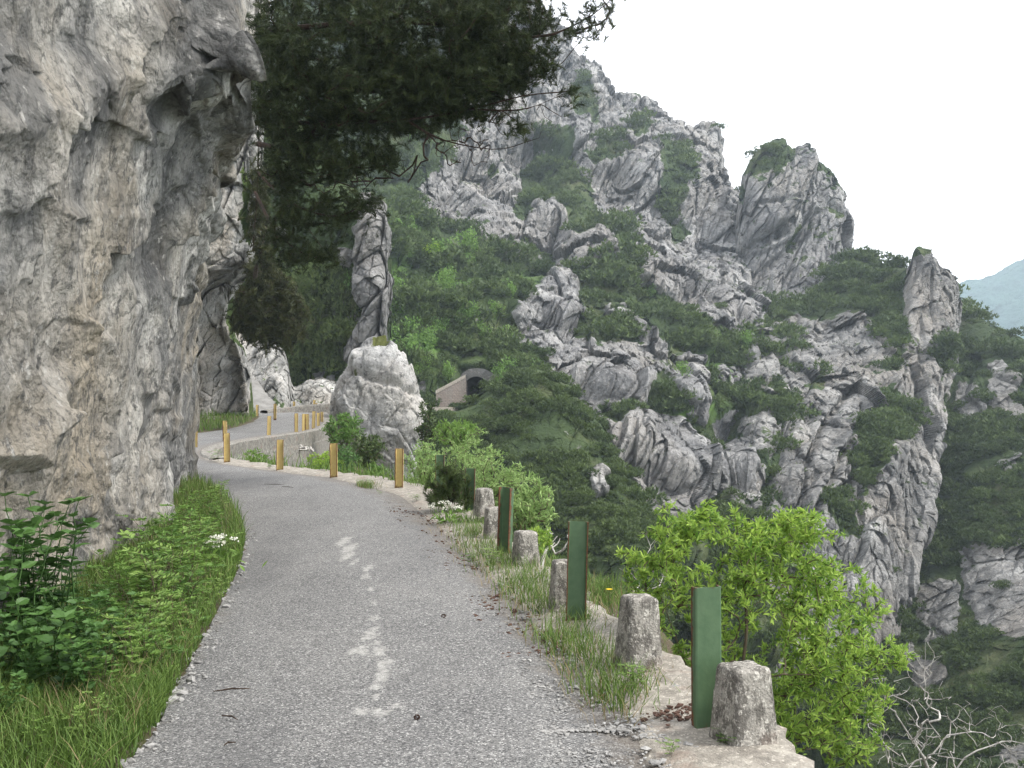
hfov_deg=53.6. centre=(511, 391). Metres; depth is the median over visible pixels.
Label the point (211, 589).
weed plant
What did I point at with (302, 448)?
umbel plant
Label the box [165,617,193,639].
weed plant
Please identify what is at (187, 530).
weed plant
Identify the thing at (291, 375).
slope pine
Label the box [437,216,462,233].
mountain pine
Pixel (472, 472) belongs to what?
steel post
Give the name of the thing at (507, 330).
leafy shrub
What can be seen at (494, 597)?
debris
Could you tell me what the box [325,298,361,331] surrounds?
slope pine
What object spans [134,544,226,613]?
weed plant
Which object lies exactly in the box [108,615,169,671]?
weed plant
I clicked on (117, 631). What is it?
weed plant
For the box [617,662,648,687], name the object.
weed plant
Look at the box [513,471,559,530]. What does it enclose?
bush
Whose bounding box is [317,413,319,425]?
steel post
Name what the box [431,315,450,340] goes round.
young tree
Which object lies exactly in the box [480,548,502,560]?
weed plant
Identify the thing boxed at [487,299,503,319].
young tree
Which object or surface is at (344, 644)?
road
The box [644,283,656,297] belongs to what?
young tree
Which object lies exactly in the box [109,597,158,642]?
weed plant
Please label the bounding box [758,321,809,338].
mountain pine
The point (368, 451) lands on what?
bush
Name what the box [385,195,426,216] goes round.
mountain pine
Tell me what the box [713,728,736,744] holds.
weed plant
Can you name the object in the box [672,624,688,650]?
mountain pine
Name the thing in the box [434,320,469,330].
mountain pine
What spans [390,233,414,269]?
mountain pine
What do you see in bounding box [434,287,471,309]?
mountain pine
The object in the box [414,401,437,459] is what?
bush
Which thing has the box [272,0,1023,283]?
sky
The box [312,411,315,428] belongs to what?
steel post
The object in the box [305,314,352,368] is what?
slope pine
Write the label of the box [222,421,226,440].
steel post
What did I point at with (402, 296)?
mountain pine
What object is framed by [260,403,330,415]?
parapet wall
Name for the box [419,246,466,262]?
mountain pine
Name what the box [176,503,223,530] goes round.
weed plant
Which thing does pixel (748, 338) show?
young tree
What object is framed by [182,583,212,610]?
weed plant
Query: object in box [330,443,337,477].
steel post
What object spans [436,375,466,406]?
wing wall
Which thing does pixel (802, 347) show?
mountain pine
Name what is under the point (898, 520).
rocky spur
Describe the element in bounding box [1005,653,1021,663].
gorge pine
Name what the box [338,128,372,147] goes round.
mountain pine
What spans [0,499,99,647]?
weed plant
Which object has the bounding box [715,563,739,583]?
mountain pine
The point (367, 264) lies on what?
rock pinnacle
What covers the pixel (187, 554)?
weed plant
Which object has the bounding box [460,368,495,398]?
tunnel portal
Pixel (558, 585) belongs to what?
concrete bollard
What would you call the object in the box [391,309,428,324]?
mountain pine
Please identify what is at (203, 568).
weed plant
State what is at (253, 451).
bush
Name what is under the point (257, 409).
steel post
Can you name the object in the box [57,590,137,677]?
weed plant
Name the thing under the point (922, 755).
dead branch
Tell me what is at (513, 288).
young tree
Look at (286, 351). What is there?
slope pine
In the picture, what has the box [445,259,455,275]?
young tree
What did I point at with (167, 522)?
weed plant
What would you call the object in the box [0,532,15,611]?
weed plant
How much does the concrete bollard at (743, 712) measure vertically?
0.487 m
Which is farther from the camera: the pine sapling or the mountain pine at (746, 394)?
the mountain pine at (746, 394)
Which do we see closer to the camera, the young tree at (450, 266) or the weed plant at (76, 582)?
the weed plant at (76, 582)
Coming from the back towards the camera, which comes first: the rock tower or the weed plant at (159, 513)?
the rock tower
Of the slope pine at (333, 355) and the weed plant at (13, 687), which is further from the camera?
the slope pine at (333, 355)
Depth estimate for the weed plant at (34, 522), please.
6.30 m
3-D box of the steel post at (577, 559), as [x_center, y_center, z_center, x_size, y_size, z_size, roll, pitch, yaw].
[0.469,1.492,7.395,0.148,1.097,0.045,2,0,2]
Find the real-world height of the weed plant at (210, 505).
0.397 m
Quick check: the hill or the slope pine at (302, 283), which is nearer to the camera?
the slope pine at (302, 283)
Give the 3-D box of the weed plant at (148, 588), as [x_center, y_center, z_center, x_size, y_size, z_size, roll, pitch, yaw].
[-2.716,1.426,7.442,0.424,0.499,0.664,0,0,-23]
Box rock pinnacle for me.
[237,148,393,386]
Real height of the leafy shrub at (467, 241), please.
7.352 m
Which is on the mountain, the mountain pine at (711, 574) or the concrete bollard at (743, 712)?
the mountain pine at (711, 574)
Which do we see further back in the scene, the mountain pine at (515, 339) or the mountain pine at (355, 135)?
the mountain pine at (355, 135)
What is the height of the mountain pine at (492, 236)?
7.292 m
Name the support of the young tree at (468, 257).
on the mountain
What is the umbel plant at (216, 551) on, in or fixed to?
on the ground at (669, 643)
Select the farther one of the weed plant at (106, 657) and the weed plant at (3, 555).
the weed plant at (3, 555)
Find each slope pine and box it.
[280,344,314,384]
[284,348,306,376]
[285,267,317,294]
[286,357,315,385]
[289,312,325,359]
[290,262,341,312]
[290,347,329,379]
[290,369,306,385]
[300,285,344,344]
[303,335,342,378]
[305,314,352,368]
[308,352,346,378]
[312,316,356,365]
[312,340,344,374]
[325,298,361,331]
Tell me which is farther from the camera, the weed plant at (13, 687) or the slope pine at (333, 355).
the slope pine at (333, 355)
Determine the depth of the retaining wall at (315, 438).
39.49 m
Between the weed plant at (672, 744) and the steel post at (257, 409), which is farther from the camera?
the steel post at (257, 409)
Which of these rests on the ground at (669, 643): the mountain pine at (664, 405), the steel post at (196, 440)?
the steel post at (196, 440)
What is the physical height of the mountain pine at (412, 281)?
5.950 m
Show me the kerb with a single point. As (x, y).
(709, 752)
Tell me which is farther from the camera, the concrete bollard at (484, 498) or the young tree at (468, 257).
the young tree at (468, 257)
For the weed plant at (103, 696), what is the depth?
4.99 m
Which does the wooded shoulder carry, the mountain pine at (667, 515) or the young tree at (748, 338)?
the mountain pine at (667, 515)
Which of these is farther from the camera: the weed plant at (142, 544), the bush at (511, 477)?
the bush at (511, 477)
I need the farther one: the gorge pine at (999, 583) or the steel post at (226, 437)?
the gorge pine at (999, 583)
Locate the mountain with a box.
[281,0,901,674]
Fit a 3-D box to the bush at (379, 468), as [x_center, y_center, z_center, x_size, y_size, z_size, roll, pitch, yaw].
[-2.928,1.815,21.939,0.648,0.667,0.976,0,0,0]
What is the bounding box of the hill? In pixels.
[959,259,1023,338]
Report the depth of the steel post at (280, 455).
21.80 m
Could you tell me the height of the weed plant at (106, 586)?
0.504 m
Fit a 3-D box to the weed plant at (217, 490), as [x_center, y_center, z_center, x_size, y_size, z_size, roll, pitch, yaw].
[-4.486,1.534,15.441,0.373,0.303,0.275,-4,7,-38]
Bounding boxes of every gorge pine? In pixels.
[923,553,944,566]
[936,726,954,737]
[941,449,957,459]
[977,440,1009,454]
[988,579,1012,588]
[997,411,1023,425]
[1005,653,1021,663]
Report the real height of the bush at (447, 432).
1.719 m
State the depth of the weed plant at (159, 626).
6.63 m
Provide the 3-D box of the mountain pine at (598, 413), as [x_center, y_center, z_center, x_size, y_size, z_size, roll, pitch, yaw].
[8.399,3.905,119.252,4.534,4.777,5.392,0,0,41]
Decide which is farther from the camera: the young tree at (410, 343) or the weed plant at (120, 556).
the young tree at (410, 343)
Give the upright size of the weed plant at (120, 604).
0.499 m
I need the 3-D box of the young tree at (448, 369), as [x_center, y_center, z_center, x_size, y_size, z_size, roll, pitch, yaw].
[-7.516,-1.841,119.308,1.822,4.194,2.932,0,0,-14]
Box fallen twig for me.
[213,688,250,691]
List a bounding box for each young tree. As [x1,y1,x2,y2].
[344,268,352,311]
[390,333,419,361]
[391,297,400,314]
[391,321,399,339]
[392,273,407,287]
[401,315,422,341]
[406,215,416,229]
[413,325,437,351]
[413,355,431,373]
[423,242,439,253]
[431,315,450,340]
[432,267,457,289]
[440,359,455,383]
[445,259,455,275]
[457,300,480,319]
[465,252,475,265]
[477,316,492,339]
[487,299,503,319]
[490,354,518,374]
[507,280,516,297]
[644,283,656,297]
[674,361,691,375]
[739,329,754,346]
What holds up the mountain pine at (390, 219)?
on the mountain
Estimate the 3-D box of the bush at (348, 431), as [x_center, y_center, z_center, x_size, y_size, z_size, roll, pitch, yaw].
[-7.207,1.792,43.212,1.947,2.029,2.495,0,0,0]
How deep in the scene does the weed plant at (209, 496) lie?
13.31 m
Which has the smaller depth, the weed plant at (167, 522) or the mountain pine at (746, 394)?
the weed plant at (167, 522)
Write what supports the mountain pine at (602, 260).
on the mountain
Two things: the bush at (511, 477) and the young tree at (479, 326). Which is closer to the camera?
the bush at (511, 477)
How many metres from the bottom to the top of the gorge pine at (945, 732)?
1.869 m
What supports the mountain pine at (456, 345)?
on the mountain
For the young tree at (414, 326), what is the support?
on the mountain
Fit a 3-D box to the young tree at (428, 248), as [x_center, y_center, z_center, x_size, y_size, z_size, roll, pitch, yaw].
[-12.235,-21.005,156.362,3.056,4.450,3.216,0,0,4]
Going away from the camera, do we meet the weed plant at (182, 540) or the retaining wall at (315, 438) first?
the weed plant at (182, 540)
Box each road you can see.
[124,412,651,767]
[433,407,457,410]
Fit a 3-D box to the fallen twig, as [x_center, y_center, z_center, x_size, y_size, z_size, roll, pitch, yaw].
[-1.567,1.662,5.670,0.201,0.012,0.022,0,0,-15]
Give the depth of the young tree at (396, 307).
127.00 m
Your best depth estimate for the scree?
63.78 m
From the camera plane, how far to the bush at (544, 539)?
11.09 m
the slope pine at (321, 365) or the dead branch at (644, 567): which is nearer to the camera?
the dead branch at (644, 567)
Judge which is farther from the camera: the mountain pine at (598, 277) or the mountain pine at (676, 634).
the mountain pine at (598, 277)
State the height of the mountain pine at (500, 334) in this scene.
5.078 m
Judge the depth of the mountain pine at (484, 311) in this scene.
133.25 m
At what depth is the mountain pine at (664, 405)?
128.28 m
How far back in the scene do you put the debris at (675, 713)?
5.21 m
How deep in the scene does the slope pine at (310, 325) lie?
81.00 m
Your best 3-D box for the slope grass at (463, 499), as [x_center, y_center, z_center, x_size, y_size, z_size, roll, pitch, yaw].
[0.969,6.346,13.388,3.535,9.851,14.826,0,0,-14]
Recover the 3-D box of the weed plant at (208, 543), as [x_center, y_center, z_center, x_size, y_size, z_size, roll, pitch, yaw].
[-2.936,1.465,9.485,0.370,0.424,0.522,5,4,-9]
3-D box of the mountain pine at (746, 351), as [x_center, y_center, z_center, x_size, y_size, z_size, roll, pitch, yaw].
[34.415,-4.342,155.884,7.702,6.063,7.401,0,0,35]
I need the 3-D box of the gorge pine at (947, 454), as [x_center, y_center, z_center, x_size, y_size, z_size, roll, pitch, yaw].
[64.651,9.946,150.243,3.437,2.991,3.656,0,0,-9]
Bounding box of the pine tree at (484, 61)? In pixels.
[242,0,626,280]
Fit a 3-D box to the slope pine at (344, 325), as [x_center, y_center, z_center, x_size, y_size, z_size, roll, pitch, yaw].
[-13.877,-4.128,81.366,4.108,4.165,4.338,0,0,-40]
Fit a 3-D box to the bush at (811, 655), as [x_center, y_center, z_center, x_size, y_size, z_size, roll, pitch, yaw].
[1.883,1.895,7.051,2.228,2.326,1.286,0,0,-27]
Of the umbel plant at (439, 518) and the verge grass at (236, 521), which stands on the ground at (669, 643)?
the verge grass at (236, 521)
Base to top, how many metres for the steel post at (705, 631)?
1.077 m
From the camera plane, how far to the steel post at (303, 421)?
43.39 m
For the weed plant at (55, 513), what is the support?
on the ground at (669, 643)
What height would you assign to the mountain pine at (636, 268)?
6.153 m
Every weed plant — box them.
[0,491,92,648]
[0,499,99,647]
[0,527,75,689]
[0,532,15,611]
[0,602,56,676]
[0,604,96,685]
[0,620,103,701]
[0,648,50,693]
[0,673,27,724]
[1,511,74,625]
[9,569,103,624]
[20,712,53,747]
[33,581,122,665]
[33,585,110,674]
[51,697,103,735]
[55,618,114,701]
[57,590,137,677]
[61,587,108,630]
[62,633,131,689]
[75,552,165,619]
[76,605,143,684]
[78,578,147,636]
[80,590,177,664]
[82,691,124,725]
[89,545,147,599]
[100,607,128,655]
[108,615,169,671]
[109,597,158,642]
[111,525,176,575]
[111,674,140,697]
[113,550,171,608]
[115,504,201,549]
[117,529,195,612]
[120,530,198,590]
[124,599,184,642]
[129,591,180,646]
[132,672,154,691]
[133,609,211,664]
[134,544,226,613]
[146,540,218,600]
[147,643,172,673]
[149,588,195,633]
[152,508,211,562]
[155,519,217,585]
[156,512,203,535]
[162,597,207,622]
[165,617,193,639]
[166,543,209,570]
[173,518,220,549]
[176,503,199,519]
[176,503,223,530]
[179,488,218,511]
[182,559,215,584]
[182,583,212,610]
[185,489,211,510]
[185,525,221,560]
[189,511,219,543]
[199,554,224,575]
[201,501,228,526]
[204,573,232,599]
[209,479,230,503]
[209,481,228,498]
[219,532,242,552]
[460,553,478,564]
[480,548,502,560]
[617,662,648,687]
[655,737,680,756]
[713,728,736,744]
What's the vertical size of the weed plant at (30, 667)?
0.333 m
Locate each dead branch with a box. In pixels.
[540,529,567,565]
[616,531,662,616]
[856,632,1023,767]
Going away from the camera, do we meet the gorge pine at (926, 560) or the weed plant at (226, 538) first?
the weed plant at (226, 538)
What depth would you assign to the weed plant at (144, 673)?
5.61 m
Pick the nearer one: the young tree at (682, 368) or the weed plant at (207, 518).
the weed plant at (207, 518)
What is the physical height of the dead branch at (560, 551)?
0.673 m
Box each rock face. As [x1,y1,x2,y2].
[196,0,269,415]
[235,333,336,407]
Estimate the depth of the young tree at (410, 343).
116.81 m
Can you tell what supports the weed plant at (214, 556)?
on the ground at (669, 643)
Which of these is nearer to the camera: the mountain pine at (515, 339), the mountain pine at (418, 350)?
the mountain pine at (418, 350)
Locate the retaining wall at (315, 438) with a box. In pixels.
[199,412,331,467]
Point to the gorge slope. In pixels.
(947, 593)
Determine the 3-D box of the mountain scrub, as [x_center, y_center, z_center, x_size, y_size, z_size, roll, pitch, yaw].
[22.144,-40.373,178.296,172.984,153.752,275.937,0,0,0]
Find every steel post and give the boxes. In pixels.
[195,431,197,446]
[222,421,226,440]
[223,433,229,461]
[256,405,258,415]
[267,416,270,434]
[273,404,276,419]
[276,440,283,470]
[294,413,297,431]
[302,414,305,430]
[306,414,308,429]
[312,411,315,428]
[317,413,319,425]
[320,412,322,421]
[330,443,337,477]
[395,448,403,487]
[435,455,444,494]
[464,468,475,509]
[497,486,513,552]
[566,521,588,619]
[691,585,721,728]
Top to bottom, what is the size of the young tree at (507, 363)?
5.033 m
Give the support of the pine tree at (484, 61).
on the cliff
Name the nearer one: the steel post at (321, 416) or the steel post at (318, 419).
the steel post at (318, 419)
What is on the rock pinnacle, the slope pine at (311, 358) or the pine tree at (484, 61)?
the slope pine at (311, 358)
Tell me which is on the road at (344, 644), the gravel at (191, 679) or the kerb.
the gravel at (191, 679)
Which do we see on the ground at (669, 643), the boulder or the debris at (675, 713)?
the boulder
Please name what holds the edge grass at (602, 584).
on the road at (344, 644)
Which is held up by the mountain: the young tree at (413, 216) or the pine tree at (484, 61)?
the young tree at (413, 216)
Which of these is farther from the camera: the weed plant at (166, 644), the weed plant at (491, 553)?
the weed plant at (491, 553)
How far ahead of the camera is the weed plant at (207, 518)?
10.68 m
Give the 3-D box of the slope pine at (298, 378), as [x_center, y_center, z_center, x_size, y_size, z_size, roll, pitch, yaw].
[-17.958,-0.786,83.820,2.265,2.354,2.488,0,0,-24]
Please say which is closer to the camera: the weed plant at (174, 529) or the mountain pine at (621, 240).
the weed plant at (174, 529)
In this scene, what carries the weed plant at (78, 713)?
on the ground at (669, 643)
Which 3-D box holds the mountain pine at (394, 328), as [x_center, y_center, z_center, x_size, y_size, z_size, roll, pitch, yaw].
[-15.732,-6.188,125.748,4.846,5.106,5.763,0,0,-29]
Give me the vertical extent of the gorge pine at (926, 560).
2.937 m
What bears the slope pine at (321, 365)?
on the rock pinnacle
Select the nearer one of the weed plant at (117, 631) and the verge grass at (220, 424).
the weed plant at (117, 631)
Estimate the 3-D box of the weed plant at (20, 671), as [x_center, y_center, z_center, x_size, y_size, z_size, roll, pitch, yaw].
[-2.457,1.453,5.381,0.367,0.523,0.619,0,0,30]
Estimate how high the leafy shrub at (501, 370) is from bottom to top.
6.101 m
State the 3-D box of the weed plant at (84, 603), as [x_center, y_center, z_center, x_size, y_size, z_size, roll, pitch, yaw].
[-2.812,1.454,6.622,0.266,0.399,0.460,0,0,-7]
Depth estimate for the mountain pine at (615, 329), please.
144.38 m
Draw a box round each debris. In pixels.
[389,506,567,656]
[628,702,690,725]
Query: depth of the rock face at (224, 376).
48.00 m
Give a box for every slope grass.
[230,449,668,650]
[403,472,552,566]
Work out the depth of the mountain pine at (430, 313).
128.37 m
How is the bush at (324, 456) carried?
on the ground at (669, 643)
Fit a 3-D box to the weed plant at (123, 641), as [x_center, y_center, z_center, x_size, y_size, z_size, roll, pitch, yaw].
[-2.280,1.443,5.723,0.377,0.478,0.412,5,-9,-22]
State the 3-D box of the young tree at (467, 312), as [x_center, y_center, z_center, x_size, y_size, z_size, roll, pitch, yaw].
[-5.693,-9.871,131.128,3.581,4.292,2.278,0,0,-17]
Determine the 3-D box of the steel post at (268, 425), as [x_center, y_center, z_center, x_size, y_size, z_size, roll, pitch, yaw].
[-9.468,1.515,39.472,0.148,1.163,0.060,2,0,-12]
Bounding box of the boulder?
[329,335,427,479]
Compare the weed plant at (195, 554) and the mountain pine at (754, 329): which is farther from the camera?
the mountain pine at (754, 329)
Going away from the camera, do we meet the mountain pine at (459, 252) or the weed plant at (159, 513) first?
the weed plant at (159, 513)
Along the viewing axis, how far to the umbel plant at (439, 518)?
12.94 m
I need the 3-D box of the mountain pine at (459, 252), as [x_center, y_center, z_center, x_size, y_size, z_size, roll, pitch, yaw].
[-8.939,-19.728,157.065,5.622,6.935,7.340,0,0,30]
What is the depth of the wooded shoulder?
97.59 m
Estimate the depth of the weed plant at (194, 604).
7.26 m
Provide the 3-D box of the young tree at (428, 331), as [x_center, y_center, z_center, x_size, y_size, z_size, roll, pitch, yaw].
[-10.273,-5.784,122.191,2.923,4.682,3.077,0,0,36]
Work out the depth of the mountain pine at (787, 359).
156.21 m
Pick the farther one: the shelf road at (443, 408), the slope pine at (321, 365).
the shelf road at (443, 408)
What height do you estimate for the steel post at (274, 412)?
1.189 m
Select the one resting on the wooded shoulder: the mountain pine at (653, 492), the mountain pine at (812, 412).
the mountain pine at (653, 492)
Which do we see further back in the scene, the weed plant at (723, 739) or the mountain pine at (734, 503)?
the mountain pine at (734, 503)
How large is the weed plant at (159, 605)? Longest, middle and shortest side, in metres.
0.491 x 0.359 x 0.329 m
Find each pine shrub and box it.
[222,249,314,357]
[237,156,278,280]
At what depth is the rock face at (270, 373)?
70.20 m
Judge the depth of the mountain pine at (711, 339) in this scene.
150.62 m
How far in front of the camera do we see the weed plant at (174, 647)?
6.09 m
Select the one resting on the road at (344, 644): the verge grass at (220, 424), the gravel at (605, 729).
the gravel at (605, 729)
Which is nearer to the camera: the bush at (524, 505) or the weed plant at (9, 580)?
the weed plant at (9, 580)
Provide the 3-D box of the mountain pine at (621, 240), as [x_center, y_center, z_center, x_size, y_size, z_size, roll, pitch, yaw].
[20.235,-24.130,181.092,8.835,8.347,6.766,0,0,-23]
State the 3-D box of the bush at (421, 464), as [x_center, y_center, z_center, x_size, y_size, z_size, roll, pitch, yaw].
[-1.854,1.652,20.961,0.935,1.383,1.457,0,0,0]
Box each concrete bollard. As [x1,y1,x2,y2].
[473,488,494,516]
[483,506,497,538]
[511,530,539,565]
[548,559,566,612]
[613,593,662,672]
[709,660,778,746]
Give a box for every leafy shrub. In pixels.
[428,237,453,254]
[449,226,480,255]
[495,363,508,380]
[497,324,512,340]
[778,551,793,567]
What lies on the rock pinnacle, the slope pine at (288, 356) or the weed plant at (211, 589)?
the slope pine at (288, 356)
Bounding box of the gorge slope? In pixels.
[855,316,1023,767]
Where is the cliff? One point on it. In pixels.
(127, 128)
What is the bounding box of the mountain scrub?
[273,0,1023,767]
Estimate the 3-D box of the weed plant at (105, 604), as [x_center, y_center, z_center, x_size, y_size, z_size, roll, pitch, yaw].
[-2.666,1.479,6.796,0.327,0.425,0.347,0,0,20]
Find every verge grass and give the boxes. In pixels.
[82,470,249,590]
[199,407,256,430]
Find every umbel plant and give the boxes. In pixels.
[203,533,266,570]
[298,444,313,466]
[428,501,481,523]
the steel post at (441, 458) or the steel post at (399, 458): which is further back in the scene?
the steel post at (399, 458)
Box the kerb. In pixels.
[204,456,813,767]
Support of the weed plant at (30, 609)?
on the ground at (669, 643)
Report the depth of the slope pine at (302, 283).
79.95 m
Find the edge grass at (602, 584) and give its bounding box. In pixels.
[353,477,690,719]
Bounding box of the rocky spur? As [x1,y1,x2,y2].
[726,246,962,767]
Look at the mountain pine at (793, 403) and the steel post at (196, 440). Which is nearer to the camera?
the steel post at (196, 440)
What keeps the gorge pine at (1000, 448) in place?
on the gorge slope
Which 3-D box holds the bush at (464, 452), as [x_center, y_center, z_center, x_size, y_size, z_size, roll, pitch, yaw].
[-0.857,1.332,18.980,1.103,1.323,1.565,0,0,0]
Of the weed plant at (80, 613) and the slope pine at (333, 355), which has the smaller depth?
the weed plant at (80, 613)
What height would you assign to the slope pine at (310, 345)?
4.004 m
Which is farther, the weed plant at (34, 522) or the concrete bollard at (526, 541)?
the concrete bollard at (526, 541)
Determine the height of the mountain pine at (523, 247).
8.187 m
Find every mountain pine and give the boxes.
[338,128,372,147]
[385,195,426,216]
[387,207,399,225]
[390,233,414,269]
[390,322,404,337]
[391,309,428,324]
[392,287,434,308]
[397,340,431,366]
[398,275,441,297]
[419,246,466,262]
[425,308,443,320]
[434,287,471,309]
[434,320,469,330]
[434,336,481,355]
[436,243,473,274]
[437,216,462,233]
[472,305,505,322]
[477,233,511,259]
[477,324,524,343]
[494,330,531,352]
[503,236,542,264]
[580,268,629,287]
[587,254,635,277]
[587,316,632,340]
[590,407,608,419]
[602,264,644,278]
[616,234,643,258]
[640,485,669,506]
[648,396,685,414]
[649,507,673,523]
[671,326,714,353]
[672,320,708,351]
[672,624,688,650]
[689,568,723,584]
[709,344,758,365]
[712,497,755,524]
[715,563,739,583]
[727,318,766,339]
[727,383,769,415]
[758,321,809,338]
[767,394,804,412]
[772,569,800,579]
[779,355,795,366]
[787,333,813,350]
[796,401,822,424]
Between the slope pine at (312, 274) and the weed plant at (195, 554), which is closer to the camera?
the weed plant at (195, 554)
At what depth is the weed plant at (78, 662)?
5.33 m
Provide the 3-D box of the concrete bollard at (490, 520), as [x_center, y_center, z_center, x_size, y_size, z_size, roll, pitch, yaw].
[-0.207,1.537,11.600,0.220,0.452,0.223,0,0,-12]
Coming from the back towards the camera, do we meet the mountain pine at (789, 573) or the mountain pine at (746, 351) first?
the mountain pine at (746, 351)
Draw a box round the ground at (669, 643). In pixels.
[0,415,690,767]
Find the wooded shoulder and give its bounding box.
[415,367,673,640]
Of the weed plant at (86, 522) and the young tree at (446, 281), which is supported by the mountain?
the young tree at (446, 281)
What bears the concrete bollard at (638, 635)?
on the kerb
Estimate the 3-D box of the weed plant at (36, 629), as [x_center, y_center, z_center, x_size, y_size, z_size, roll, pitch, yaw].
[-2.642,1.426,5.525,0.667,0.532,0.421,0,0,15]
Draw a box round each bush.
[243,447,273,463]
[305,449,343,468]
[319,410,365,452]
[337,445,360,472]
[347,433,387,470]
[364,462,390,475]
[403,439,440,488]
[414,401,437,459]
[429,418,485,452]
[441,428,490,488]
[459,443,532,512]
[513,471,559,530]
[527,525,553,554]
[614,498,918,767]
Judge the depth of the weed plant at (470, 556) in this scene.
9.87 m
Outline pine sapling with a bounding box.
[422,457,473,511]
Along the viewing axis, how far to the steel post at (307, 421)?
44.39 m
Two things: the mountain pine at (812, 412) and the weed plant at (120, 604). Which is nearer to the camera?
the weed plant at (120, 604)
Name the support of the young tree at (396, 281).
on the mountain
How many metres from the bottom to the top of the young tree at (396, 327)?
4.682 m
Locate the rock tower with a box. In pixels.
[735,137,854,301]
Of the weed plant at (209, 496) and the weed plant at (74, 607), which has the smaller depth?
the weed plant at (74, 607)
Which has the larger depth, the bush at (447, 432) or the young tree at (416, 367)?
the young tree at (416, 367)
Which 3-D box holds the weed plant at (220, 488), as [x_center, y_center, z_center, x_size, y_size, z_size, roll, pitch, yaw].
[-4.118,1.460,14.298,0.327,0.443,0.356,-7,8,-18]
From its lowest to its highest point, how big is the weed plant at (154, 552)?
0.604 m
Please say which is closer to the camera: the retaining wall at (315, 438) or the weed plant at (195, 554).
the weed plant at (195, 554)
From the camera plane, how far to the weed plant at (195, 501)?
13.35 m
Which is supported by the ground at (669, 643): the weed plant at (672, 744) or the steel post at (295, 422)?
the steel post at (295, 422)
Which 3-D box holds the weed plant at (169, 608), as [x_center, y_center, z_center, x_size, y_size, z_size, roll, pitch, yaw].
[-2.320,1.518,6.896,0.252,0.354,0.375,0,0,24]
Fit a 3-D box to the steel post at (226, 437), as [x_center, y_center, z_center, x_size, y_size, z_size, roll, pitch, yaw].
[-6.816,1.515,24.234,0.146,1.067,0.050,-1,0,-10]
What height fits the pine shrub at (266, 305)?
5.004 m
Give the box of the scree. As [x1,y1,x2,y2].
[250,375,282,413]
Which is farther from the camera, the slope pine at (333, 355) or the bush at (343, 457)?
the slope pine at (333, 355)
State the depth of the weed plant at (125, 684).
5.43 m
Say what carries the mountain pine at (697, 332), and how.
on the mountain
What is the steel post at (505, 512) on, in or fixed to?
on the ground at (669, 643)
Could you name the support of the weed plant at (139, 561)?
on the ground at (669, 643)
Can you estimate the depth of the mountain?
187.56 m
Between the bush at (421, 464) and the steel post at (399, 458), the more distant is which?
the bush at (421, 464)
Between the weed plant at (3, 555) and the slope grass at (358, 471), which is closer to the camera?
the weed plant at (3, 555)
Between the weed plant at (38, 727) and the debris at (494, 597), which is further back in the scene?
the debris at (494, 597)
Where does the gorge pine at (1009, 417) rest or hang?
on the gorge slope
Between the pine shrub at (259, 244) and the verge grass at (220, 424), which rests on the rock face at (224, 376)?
the pine shrub at (259, 244)
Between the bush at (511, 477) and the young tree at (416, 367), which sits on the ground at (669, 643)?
the bush at (511, 477)
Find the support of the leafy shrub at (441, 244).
on the mountain
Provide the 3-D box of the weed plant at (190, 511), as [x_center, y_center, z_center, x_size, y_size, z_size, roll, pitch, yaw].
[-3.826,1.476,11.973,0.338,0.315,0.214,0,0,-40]
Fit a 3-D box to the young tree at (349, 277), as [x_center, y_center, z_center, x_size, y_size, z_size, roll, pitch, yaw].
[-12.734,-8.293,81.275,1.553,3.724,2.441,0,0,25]
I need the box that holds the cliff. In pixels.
[0,0,266,623]

